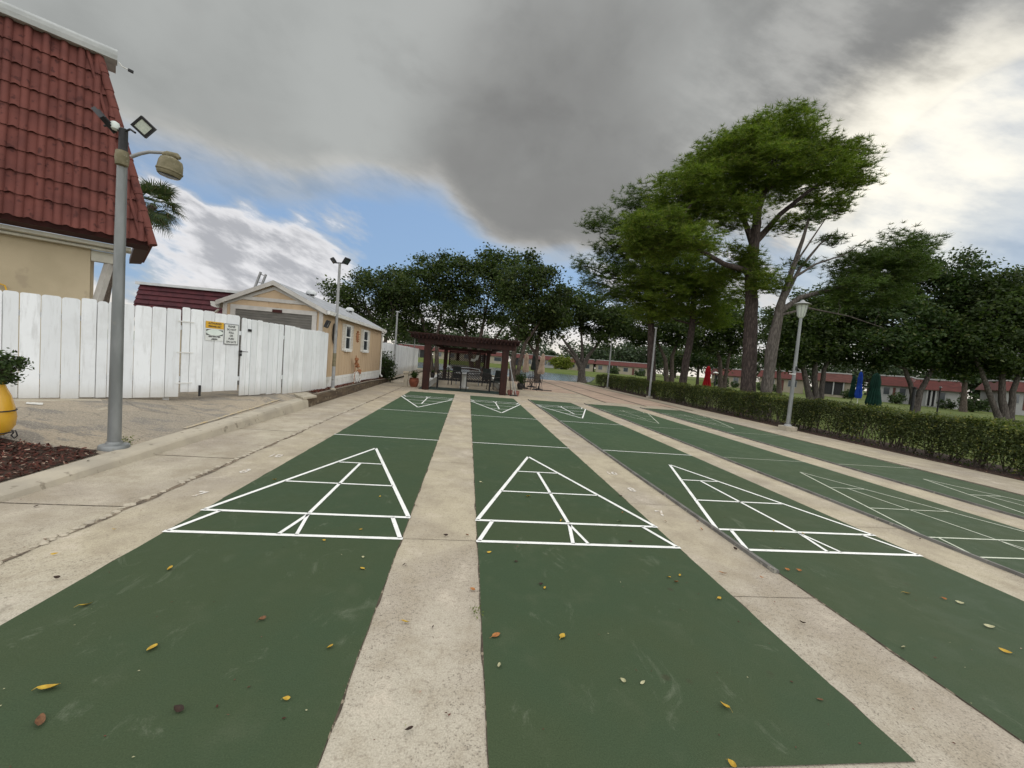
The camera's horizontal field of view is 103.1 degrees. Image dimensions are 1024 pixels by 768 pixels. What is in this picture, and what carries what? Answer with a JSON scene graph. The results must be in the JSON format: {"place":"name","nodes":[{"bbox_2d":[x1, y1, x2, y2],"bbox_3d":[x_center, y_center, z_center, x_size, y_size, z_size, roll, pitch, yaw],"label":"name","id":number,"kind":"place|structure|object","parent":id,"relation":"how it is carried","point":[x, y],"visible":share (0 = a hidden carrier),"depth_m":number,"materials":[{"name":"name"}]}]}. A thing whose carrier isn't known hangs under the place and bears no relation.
{"place":"outdoors","nodes":[
{"label":"outdoors","id":0,"kind":"place"},
{"bbox_2d":[0,344,422,482],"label":"driveway","id":1,"kind":"structure","parent":0,"point":[78,423],"depth_m":6.26,"materials":[{"name":"beige concrete"}]},
{"bbox_2d":[0,437,98,480],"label":"bark mulch","id":2,"kind":"object","parent":1,"relation":"on","point":[35,454],"visible":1,"depth_m":4.40,"materials":[{"name":"brown wood"}]},
{"bbox_2d":[0,384,17,438],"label":"yellow planter","id":3,"kind":"object","parent":2,"relation":"on","point":[8,414],"visible":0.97,"depth_m":4.56,"materials":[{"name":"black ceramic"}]},
{"bbox_2d":[0,347,34,385],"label":"potted shrub","id":4,"kind":"object","parent":3,"relation":"in","point":[10,367],"visible":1,"depth_m":4.57,"materials":[{"name":"green plant"}]},
{"bbox_2d":[13,398,107,409],"bbox_3d":[-7.414,0.301,6.270,1.825,0.068,1.012,2,4,-36],"label":"concrete apron","id":5,"kind":"object","parent":1,"relation":"on","point":[45,399],"visible":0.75,"depth_m":6.58,"materials":[{"name":"concrete"}]},
{"bbox_2d":[0,0,157,384],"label":"clubhouse","id":6,"kind":"structure","parent":1,"relation":"on","point":[58,143],"depth_m":8.21,"materials":[{"name":"tile"}]},
{"bbox_2d":[0,290,180,399],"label":"board fence","id":7,"kind":"object","parent":1,"relation":"on","point":[161,350],"visible":0.84,"depth_m":6.93,"materials":[{"name":"white wood"}]},
{"bbox_2d":[176,307,245,395],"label":"gate","id":8,"kind":"structure","parent":7,"relation":"attached to","point":[208,366],"depth_m":8.30,"materials":[{"name":"white wood"}]},
{"bbox_2d":[205,321,223,340],"bbox_3d":[-6.151,-1.091,8.416,0.010,0.395,0.355,6,3,23],"label":"warning sign","id":9,"kind":"object","parent":8,"relation":"attached to","point":[214,331],"visible":1,"depth_m":8.41,"materials":[{"name":"metal"}]},
{"bbox_2d":[223,323,238,344],"bbox_3d":[-6.020,-1.064,8.723,0.010,0.444,0.299,6,3,23],"label":"notice sign","id":10,"kind":"object","parent":8,"relation":"attached to","point":[231,331],"visible":1,"depth_m":8.71,"materials":[{"name":"metal"}]},
{"bbox_2d":[91,106,182,450],"bbox_3d":[-4.545,-1.172,4.931,0.946,4.023,0.340,4,3,-6],"label":"floodlight pole","id":11,"kind":"object","parent":1,"relation":"on","point":[169,165],"visible":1,"depth_m":4.88,"materials":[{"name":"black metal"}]},
{"bbox_2d":[103,177,190,303],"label":"palm tree","id":12,"kind":"object","parent":1,"relation":"on","point":[161,218],"visible":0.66,"depth_m":24.89,"materials":[{"name":"green plant"}]},
{"bbox_2d":[184,399,280,427],"bbox_3d":[-5.248,0.520,7.896,0.090,0.105,3.302,4,3,-7],"label":"yellow edge line","id":13,"kind":"object","parent":1,"relation":"on","point":[229,414],"visible":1,"depth_m":7.42,"materials":[{"name":"paint"}]},
{"bbox_2d":[238,318,283,394],"bbox_3d":[-5.877,-0.613,9.597,0.096,1.743,1.262,5,3,12],"label":"gate","id":14,"kind":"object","parent":1,"relation":"on","point":[261,357],"visible":1,"depth_m":9.49,"materials":[{"name":"white wood"}]},
{"bbox_2d":[210,280,386,387],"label":"shed","id":15,"kind":"structure","parent":1,"relation":"on","point":[273,301],"depth_m":11.99,"materials":[{"name":"beige wood"}]},
{"bbox_2d":[235,309,311,386],"bbox_3d":[-6.890,-1.012,11.718,2.080,2.174,0.050,4,3,-6],"label":"roller door","id":16,"kind":"structure","parent":15,"relation":"in","point":[300,321],"depth_m":11.67,"materials":[{"name":"metal"}]},
{"bbox_2d":[344,324,351,351],"bbox_3d":[-5.733,-1.603,14.269,0.075,0.940,0.720,4,3,-6],"label":"window","id":17,"kind":"structure","parent":15,"relation":"in","point":[348,327],"depth_m":14.28,"materials":[{"name":"white glass"}]},
{"bbox_2d":[362,330,368,352],"bbox_3d":[-5.995,-1.749,16.710,0.075,0.920,0.840,4,3,-6],"label":"window","id":18,"kind":"structure","parent":15,"relation":"in","point":[366,333],"depth_m":16.75,"materials":[{"name":"white glass"}]},
{"bbox_2d":[293,392,316,399],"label":"concrete slab","id":19,"kind":"structure","parent":1,"relation":"on","point":[304,395],"depth_m":10.43,"materials":[{"name":"concrete"}]},
{"bbox_2d":[282,325,328,393],"bbox_3d":[-5.656,-0.659,11.180,0.086,1.733,1.960,5,3,6],"label":"board fence","id":20,"kind":"object","parent":1,"relation":"on","point":[305,360],"visible":0.94,"depth_m":11.01,"materials":[{"name":"white wood"}]},
{"bbox_2d":[330,257,350,389],"bbox_3d":[-5.300,-1.802,12.282,0.611,4.005,0.269,4,3,-6],"label":"twin floodlight pole","id":21,"kind":"object","parent":1,"relation":"on","point":[346,260],"visible":1,"depth_m":12.29,"materials":[{"name":"metal"}]},
{"bbox_2d":[393,311,398,378],"bbox_3d":[-6.542,-2.189,22.813,0.180,3.775,0.180,4,3,-6],"label":"utility pole","id":22,"kind":"object","parent":1,"relation":"on","point":[395,340],"visible":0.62,"depth_m":22.76,"materials":[{"name":"metal"}]},
{"bbox_2d":[382,343,418,374],"bbox_3d":[-8.824,-1.925,31.339,1.982,2.082,16.501,4,3,-6],"label":"board fence","id":23,"kind":"object","parent":1,"relation":"on","point":[406,357],"visible":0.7,"depth_m":28.84,"materials":[{"name":"wood"}]},
{"bbox_2d":[310,377,383,393],"bbox_3d":[-6.139,-0.068,16.290,0.478,0.222,11.811,4,3,-7],"label":"bark strip","id":24,"kind":"object","parent":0,"point":[320,390],"visible":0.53,"depth_m":13.43,"materials":[{"name":"wood"}]},
{"bbox_2d":[353,356,360,382],"bbox_3d":[-5.780,-0.555,15.240,0.179,1.023,0.937,4,3,-6],"label":"wire plant stand","id":25,"kind":"object","parent":24,"relation":"on","point":[358,373],"visible":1,"depth_m":15.18,"materials":[{"name":"metal"}]},
{"bbox_2d":[107,339,594,381],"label":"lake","id":26,"kind":"structure","parent":0,"point":[556,376],"depth_m":68.90,"materials":[{"name":"grey liquid"}]},
{"bbox_2d":[0,371,1023,767],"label":"concrete paving","id":27,"kind":"structure","parent":0,"point":[96,521],"depth_m":3.06,"materials":[{"name":"beige concrete"}]},
{"bbox_2d":[0,398,308,501],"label":"kerb","id":28,"kind":"structure","parent":27,"relation":"on","point":[29,484],"depth_m":5.03,"materials":[{"name":"concrete"}]},
{"bbox_2d":[0,391,454,767],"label":"shuffleboard court","id":29,"kind":"object","parent":27,"relation":"on","point":[240,556],"visible":1,"depth_m":2.19,"materials":[{"name":"green paint"}]},
{"bbox_2d":[307,378,390,406],"bbox_3d":[-5.904,0.071,16.106,0.158,0.278,11.992,4,3,-7],"label":"timber edging","id":30,"kind":"object","parent":27,"relation":"on","point":[322,397],"visible":0.82,"depth_m":13.05,"materials":[{"name":"wood"}]},
{"bbox_2d":[418,386,507,394],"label":"pavilion floor","id":31,"kind":"structure","parent":27,"relation":"on","point":[463,390],"depth_m":19.33,"materials":[{"name":"concrete"}]},
{"bbox_2d":[436,370,461,389],"bbox_3d":[-2.993,-0.225,19.460,1.168,0.935,0.658,4,3,-6],"label":"garden bench","id":32,"kind":"object","parent":31,"relation":"on","point":[447,378],"visible":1,"depth_m":19.19,"materials":[{"name":"metal"}]},
{"bbox_2d":[465,372,490,391],"bbox_3d":[-1.626,-0.121,19.614,1.168,0.935,0.658,4,3,-6],"label":"garden bench","id":33,"kind":"object","parent":31,"relation":"on","point":[472,379],"visible":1,"depth_m":19.34,"materials":[{"name":"metal"}]},
{"bbox_2d":[409,331,521,394],"bbox_3d":[-2.750,-1.222,23.773,4.950,2.505,12.100,4,3,-6],"label":"pergola","id":34,"kind":"object","parent":27,"relation":"on","point":[441,341],"visible":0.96,"depth_m":18.32,"materials":[{"name":"brown wood"}]},
{"bbox_2d":[448,350,485,370],"bbox_3d":[-3.315,-1.348,29.801,2.650,2.000,0.062,4,3,-6],"label":"lattice screen","id":35,"kind":"object","parent":27,"relation":"on","point":[453,355],"visible":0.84,"depth_m":29.77,"materials":[{"name":"wood"}]},
{"bbox_2d":[528,399,778,573],"bbox_3d":[1.444,1.108,10.364,0.060,0.034,14.100,4,3,-6],"label":"court rail","id":36,"kind":"object","parent":27,"relation":"on","point":[764,563],"visible":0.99,"depth_m":4.64,"materials":[{"name":"concrete"}]},
{"bbox_2d":[470,395,914,767],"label":"shuffleboard court","id":37,"kind":"object","parent":27,"relation":"on","point":[592,568],"visible":1,"depth_m":2.31,"materials":[{"name":"green paint"}]},
{"bbox_2d":[531,400,1023,742],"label":"shuffleboard court","id":38,"kind":"object","parent":27,"relation":"on","point":[861,580],"visible":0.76,"depth_m":3.43,"materials":[{"name":"green paint"}]},
{"bbox_2d":[778,300,811,431],"bbox_3d":[9.503,-0.600,13.659,0.540,4.420,0.540,4,3,-6],"label":"lantern post","id":39,"kind":"object","parent":27,"relation":"on","point":[802,307],"visible":0.99,"depth_m":13.60,"materials":[{"name":"metal"}]},
{"bbox_2d":[584,403,1023,577],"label":"court rail","id":40,"kind":"object","parent":27,"relation":"on","point":[999,566],"visible":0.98,"depth_m":5.09,"materials":[{"name":"grey concrete"}]},
{"bbox_2d":[588,404,1023,573],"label":"shuffleboard court","id":41,"kind":"object","parent":27,"relation":"on","point":[1002,544],"visible":0.97,"depth_m":5.97,"materials":[{"name":"green paint"}]},
{"bbox_2d":[640,407,1023,518],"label":"court rail","id":42,"kind":"object","parent":27,"relation":"on","point":[975,504],"visible":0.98,"depth_m":7.46,"materials":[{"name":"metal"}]},
{"bbox_2d":[645,408,1023,516],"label":"shuffleboard court","id":43,"kind":"object","parent":27,"relation":"on","point":[1008,502],"visible":0.98,"depth_m":8.32,"materials":[{"name":"green paint"}]},
{"bbox_2d":[664,406,1023,495],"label":"drain channel","id":44,"kind":"object","parent":27,"relation":"on","point":[870,457],"visible":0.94,"depth_m":9.33,"materials":[{"name":"concrete"}]},
{"bbox_2d":[0,0,1023,399],"label":"sky","id":45,"kind":"structure","parent":0,"point":[305,134],"materials":[{"name":"grey"}]},
{"bbox_2d":[507,377,575,393],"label":"pink paving","id":46,"kind":"structure","parent":0,"point":[547,386],"depth_m":27.23,"materials":[{"name":"concrete"}]},
{"bbox_2d":[522,353,528,388],"bbox_3d":[0.821,-0.842,24.691,0.560,2.230,0.560,4,3,-6],"label":"closed parasol","id":47,"kind":"object","parent":46,"relation":"on","point":[525,368],"visible":0.88,"depth_m":24.57,"materials":[{"name":"fabric"}]},
{"bbox_2d":[537,352,544,389],"bbox_3d":[1.673,-0.765,24.297,0.560,2.262,0.560,4,3,-6],"label":"closed parasol","id":48,"kind":"object","parent":46,"relation":"on","point":[541,369],"visible":0.95,"depth_m":24.18,"materials":[{"name":"fabric"}]},
{"bbox_2d":[107,336,1023,468],"bbox_3d":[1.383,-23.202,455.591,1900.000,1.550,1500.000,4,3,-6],"label":"lawn","id":49,"kind":"structure","parent":0,"point":[692,381],"depth_m":47.92,"materials":[{"name":"green plant"}]},
{"bbox_2d":[133,281,239,363],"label":"annex building","id":50,"kind":"structure","parent":49,"relation":"on","point":[166,296],"depth_m":18.11,"materials":[{"name":"red tile"}]},
{"bbox_2d":[315,262,427,344],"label":"waterside tree","id":51,"kind":"object","parent":49,"relation":"on","point":[390,296],"visible":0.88,"depth_m":33.56,"materials":[{"name":"green plant"}]},
{"bbox_2d":[379,348,397,381],"bbox_3d":[-6.585,-0.868,20.814,1.570,1.898,1.546,4,3,-6],"label":"bush","id":52,"kind":"object","parent":49,"relation":"on","point":[386,365],"visible":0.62,"depth_m":20.60,"materials":[{"name":"green plant"}]},
{"bbox_2d":[398,343,423,357],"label":"house","id":53,"kind":"structure","parent":49,"relation":"on","point":[421,351],"depth_m":127.05,"materials":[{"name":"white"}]},
{"bbox_2d":[388,326,436,345],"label":"distant tree","id":54,"kind":"object","parent":49,"relation":"on","point":[406,341],"visible":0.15,"depth_m":141.33,"materials":[{"name":"green plant"}]},
{"bbox_2d":[367,248,485,372],"bbox_3d":[-7.892,-6.750,37.751,10.718,11.572,6.664,4,3,-6],"label":"waterside tree","id":55,"kind":"object","parent":49,"relation":"on","point":[429,274],"visible":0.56,"depth_m":36.67,"materials":[{"name":"green plant"}]},
{"bbox_2d":[459,351,501,363],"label":"house","id":56,"kind":"structure","parent":49,"relation":"on","point":[496,358],"depth_m":127.90,"materials":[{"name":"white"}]},
{"bbox_2d":[432,242,531,375],"bbox_3d":[-2.050,-6.745,37.042,10.154,12.600,6.706,4,3,-6],"label":"waterside tree","id":57,"kind":"object","parent":49,"relation":"on","point":[476,269],"visible":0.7,"depth_m":36.10,"materials":[{"name":"green plant"}]},
{"bbox_2d":[465,328,518,353],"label":"distant tree","id":58,"kind":"object","parent":49,"relation":"on","point":[490,336],"visible":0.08,"depth_m":145.18,"materials":[{"name":"green plant"}]},
{"bbox_2d":[516,353,540,366],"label":"house","id":59,"kind":"structure","parent":49,"relation":"on","point":[530,357],"depth_m":126.98,"materials":[{"name":"beige metal"}]},
{"bbox_2d":[509,338,550,361],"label":"distant tree","id":60,"kind":"object","parent":49,"relation":"on","point":[529,350],"visible":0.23,"depth_m":147.67,"materials":[{"name":"green plant"}]},
{"bbox_2d":[484,247,583,380],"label":"waterside tree","id":61,"kind":"object","parent":49,"relation":"on","point":[541,276],"visible":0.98,"depth_m":32.47,"materials":[{"name":"green plant"}]},
{"bbox_2d":[496,305,578,381],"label":"waterside tree","id":62,"kind":"object","parent":49,"relation":"on","point":[538,335],"visible":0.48,"depth_m":34.62,"materials":[{"name":"green plant"}]},
{"bbox_2d":[546,354,575,369],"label":"distant tree","id":63,"kind":"object","parent":49,"relation":"on","point":[562,362],"visible":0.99,"depth_m":116.51,"materials":[{"name":"green plant"}]},
{"bbox_2d":[567,357,594,371],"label":"house","id":64,"kind":"structure","parent":49,"relation":"on","point":[590,366],"depth_m":122.34,"materials":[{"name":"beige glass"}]},
{"bbox_2d":[558,339,607,359],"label":"distant tree","id":65,"kind":"object","parent":49,"relation":"on","point":[587,347],"visible":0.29,"depth_m":152.33,"materials":[{"name":"green plant"}]},
{"bbox_2d":[535,284,643,382],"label":"waterside tree","id":66,"kind":"object","parent":49,"relation":"on","point":[606,322],"visible":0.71,"depth_m":42.19,"materials":[{"name":"green plant"}]},
{"bbox_2d":[586,341,642,362],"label":"distant tree","id":67,"kind":"object","parent":49,"relation":"on","point":[613,357],"visible":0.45,"depth_m":143.84,"materials":[{"name":"green plant"}]},
{"bbox_2d":[595,359,646,375],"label":"house","id":68,"kind":"structure","parent":49,"relation":"on","point":[626,368],"depth_m":120.40,"materials":[{"name":"red tile"}]},
{"bbox_2d":[568,182,684,396],"bbox_3d":[7.889,-6.346,27.422,8.880,14.417,5.346,4,3,-6],"label":"pine tree","id":69,"kind":"object","parent":49,"relation":"on","point":[613,269],"visible":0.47,"depth_m":26.76,"materials":[{"name":"green plant"}]},
{"bbox_2d":[609,342,661,373],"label":"distant tree","id":70,"kind":"object","parent":49,"relation":"on","point":[635,351],"visible":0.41,"depth_m":143.54,"materials":[{"name":"green plant"}]},
{"bbox_2d":[603,301,704,386],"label":"shade tree","id":71,"kind":"object","parent":49,"relation":"on","point":[665,336],"visible":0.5,"depth_m":45.40,"materials":[{"name":"green plant"}]},
{"bbox_2d":[639,345,704,377],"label":"distant tree","id":72,"kind":"object","parent":49,"relation":"on","point":[658,358],"visible":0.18,"depth_m":138.59,"materials":[{"name":"green plant"}]},
{"bbox_2d":[610,237,760,400],"bbox_3d":[11.088,-4.221,26.291,10.364,10.802,6.193,4,3,-6],"label":"pine tree","id":73,"kind":"object","parent":49,"relation":"on","point":[687,289],"visible":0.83,"depth_m":25.47,"materials":[{"name":"green plant"}]},
{"bbox_2d":[658,347,741,384],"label":"shade tree","id":74,"kind":"object","parent":49,"relation":"on","point":[697,360],"visible":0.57,"depth_m":55.48,"materials":[{"name":"green plant"}]},
{"bbox_2d":[702,365,710,387],"bbox_3d":[15.324,-0.195,31.979,0.637,2.610,0.637,4,3,-6],"label":"closed parasol","id":75,"kind":"object","parent":49,"relation":"on","point":[706,380],"visible":0.71,"depth_m":31.81,"materials":[{"name":"fabric"}]},
{"bbox_2d":[670,304,763,387],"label":"shade tree","id":76,"kind":"object","parent":49,"relation":"on","point":[712,342],"visible":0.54,"depth_m":47.31,"materials":[{"name":"green plant"}]},
{"bbox_2d":[711,368,740,387],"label":"house","id":77,"kind":"structure","parent":49,"relation":"on","point":[735,375],"depth_m":86.67,"materials":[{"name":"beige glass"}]},
{"bbox_2d":[695,349,757,376],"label":"distant tree","id":78,"kind":"object","parent":49,"relation":"on","point":[711,367],"visible":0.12,"depth_m":122.88,"materials":[{"name":"green plant"}]},
{"bbox_2d":[606,95,890,411],"bbox_3d":[11.398,-6.333,20.617,14.682,15.718,8.408,4,3,-6],"label":"pine tree","id":79,"kind":"object","parent":49,"relation":"on","point":[798,151],"visible":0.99,"depth_m":19.34,"materials":[{"name":"green plant"}]},
{"bbox_2d":[737,351,790,381],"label":"distant tree","id":80,"kind":"object","parent":49,"relation":"on","point":[760,364],"visible":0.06,"depth_m":117.83,"materials":[{"name":"green plant"}]},
{"bbox_2d":[757,306,781,395],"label":"shade tree","id":81,"kind":"object","parent":49,"relation":"on","point":[778,385],"visible":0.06,"depth_m":51.88,"materials":[{"name":"plant"}]},
{"bbox_2d":[757,369,803,393],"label":"house","id":82,"kind":"structure","parent":49,"relation":"on","point":[786,378],"depth_m":79.22,"materials":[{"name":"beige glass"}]},
{"bbox_2d":[757,283,892,399],"bbox_3d":[25.971,-3.409,34.794,12.319,10.839,8.071,4,3,-6],"label":"shade tree","id":83,"kind":"object","parent":49,"relation":"on","point":[821,336],"visible":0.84,"depth_m":33.17,"materials":[{"name":"green plant"}]},
{"bbox_2d":[792,358,862,389],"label":"distant tree","id":84,"kind":"object","parent":49,"relation":"on","point":[830,369],"visible":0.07,"depth_m":108.41,"materials":[{"name":"green plant"}]},
{"bbox_2d":[818,371,851,397],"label":"house","id":85,"kind":"structure","parent":49,"relation":"on","point":[836,384],"depth_m":72.11,"materials":[{"name":"paint"}]},
{"bbox_2d":[848,375,855,400],"bbox_3d":[26.398,0.662,31.568,0.560,2.760,0.560,4,3,-6],"label":"closed parasol","id":86,"kind":"object","parent":49,"relation":"on","point":[852,389],"visible":0.75,"depth_m":31.46,"materials":[{"name":"fabric"}]},
{"bbox_2d":[757,200,955,416],"bbox_3d":[16.685,-3.208,19.440,8.912,10.469,4.908,4,3,-6],"label":"pine tree","id":87,"kind":"object","parent":49,"relation":"on","point":[904,265],"visible":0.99,"depth_m":19.27,"materials":[{"name":"green plant"}]},
{"bbox_2d":[854,370,862,402],"bbox_3d":[26.397,0.489,30.960,0.560,3.170,0.560,4,3,-6],"label":"closed parasol","id":88,"kind":"object","parent":49,"relation":"on","point":[858,393],"visible":0.83,"depth_m":30.84,"materials":[{"name":"blue fabric"}]},
{"bbox_2d":[865,373,881,406],"bbox_3d":[27.575,0.617,30.947,0.995,3.110,0.995,4,3,-6],"label":"closed parasol","id":89,"kind":"object","parent":49,"relation":"on","point":[873,396],"visible":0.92,"depth_m":30.72,"materials":[{"name":"fabric"}]},
{"bbox_2d":[833,357,923,394],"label":"distant tree","id":90,"kind":"object","parent":49,"relation":"on","point":[868,377],"visible":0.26,"depth_m":99.26,"materials":[{"name":"green plant"}]},
{"bbox_2d":[880,375,915,403],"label":"house","id":91,"kind":"structure","parent":49,"relation":"on","point":[891,385],"depth_m":65.33,"materials":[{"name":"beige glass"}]},
{"bbox_2d":[887,392,908,403],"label":"shrub","id":92,"kind":"object","parent":49,"relation":"on","point":[895,399],"visible":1,"depth_m":59.51,"materials":[{"name":"green plant"}]},
{"bbox_2d":[871,367,951,379],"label":"distant tree","id":93,"kind":"object","parent":49,"relation":"on","point":[924,375],"visible":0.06,"depth_m":93.61,"materials":[{"name":"green plant"}]},
{"bbox_2d":[909,387,917,411],"bbox_3d":[31.278,1.323,31.752,0.408,2.220,0.408,4,3,-6],"label":"lawn post","id":94,"kind":"object","parent":49,"relation":"on","point":[913,399],"visible":0.88,"depth_m":31.68,"materials":[{"name":"metal"}]},
{"bbox_2d":[842,244,1007,412],"bbox_3d":[32.766,-4.302,33.308,13.114,13.809,9.578,2,4,-36],"label":"shade tree","id":95,"kind":"object","parent":49,"relation":"on","point":[907,340],"visible":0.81,"depth_m":31.67,"materials":[{"name":"green plant"}]},
{"bbox_2d":[913,378,967,408],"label":"house","id":96,"kind":"structure","parent":49,"relation":"on","point":[951,390],"depth_m":58.90,"materials":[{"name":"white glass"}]},
{"bbox_2d":[935,398,957,409],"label":"shrub","id":97,"kind":"object","parent":49,"relation":"on","point":[950,405],"visible":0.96,"depth_m":53.75,"materials":[{"name":"green plant"}]},
{"bbox_2d":[930,365,981,411],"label":"shade tree","id":98,"kind":"object","parent":49,"relation":"on","point":[963,399],"visible":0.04,"depth_m":49.81,"materials":[{"name":"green plant"}]},
{"bbox_2d":[957,393,990,411],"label":"shrub","id":99,"kind":"object","parent":49,"relation":"on","point":[978,406],"visible":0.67,"depth_m":51.50,"materials":[{"name":"green plant"}]},
{"bbox_2d":[930,374,1023,403],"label":"distant tree","id":100,"kind":"object","parent":49,"relation":"on","point":[976,391],"visible":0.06,"depth_m":87.62,"materials":[{"name":"green plant"}]},
{"bbox_2d":[933,263,1023,420],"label":"shade tree","id":101,"kind":"object","parent":49,"relation":"on","point":[1002,355],"visible":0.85,"depth_m":30.66,"materials":[{"name":"green plant"}]},
{"bbox_2d":[974,380,1023,415],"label":"house","id":102,"kind":"structure","parent":49,"relation":"on","point":[1019,410],"depth_m":55.65,"materials":[{"name":"paint"}]},
{"bbox_2d":[542,380,637,404],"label":"pink paving","id":103,"kind":"structure","parent":0,"point":[602,397],"depth_m":24.71,"materials":[{"name":"concrete"}]},
{"bbox_2d":[559,381,676,407],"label":"pink paving","id":104,"kind":"structure","parent":0,"point":[630,398],"depth_m":24.77,"materials":[{"name":"concrete"}]},
{"bbox_2d":[593,385,1023,480],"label":"hedge soil","id":105,"kind":"structure","parent":0,"point":[945,457],"depth_m":11.90,"materials":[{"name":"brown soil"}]},
{"bbox_2d":[646,327,656,397],"bbox_3d":[8.892,-1.336,25.706,0.300,4.460,0.300,4,3,-6],"label":"plain pole","id":106,"kind":"object","parent":105,"relation":"on","point":[649,393],"visible":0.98,"depth_m":25.67,"materials":[{"name":"metal"}]},
{"bbox_2d":[595,374,1023,475],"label":"hedge","id":107,"kind":"object","parent":105,"relation":"on","point":[881,414],"visible":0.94,"depth_m":12.07,"materials":[{"name":"green plant"}]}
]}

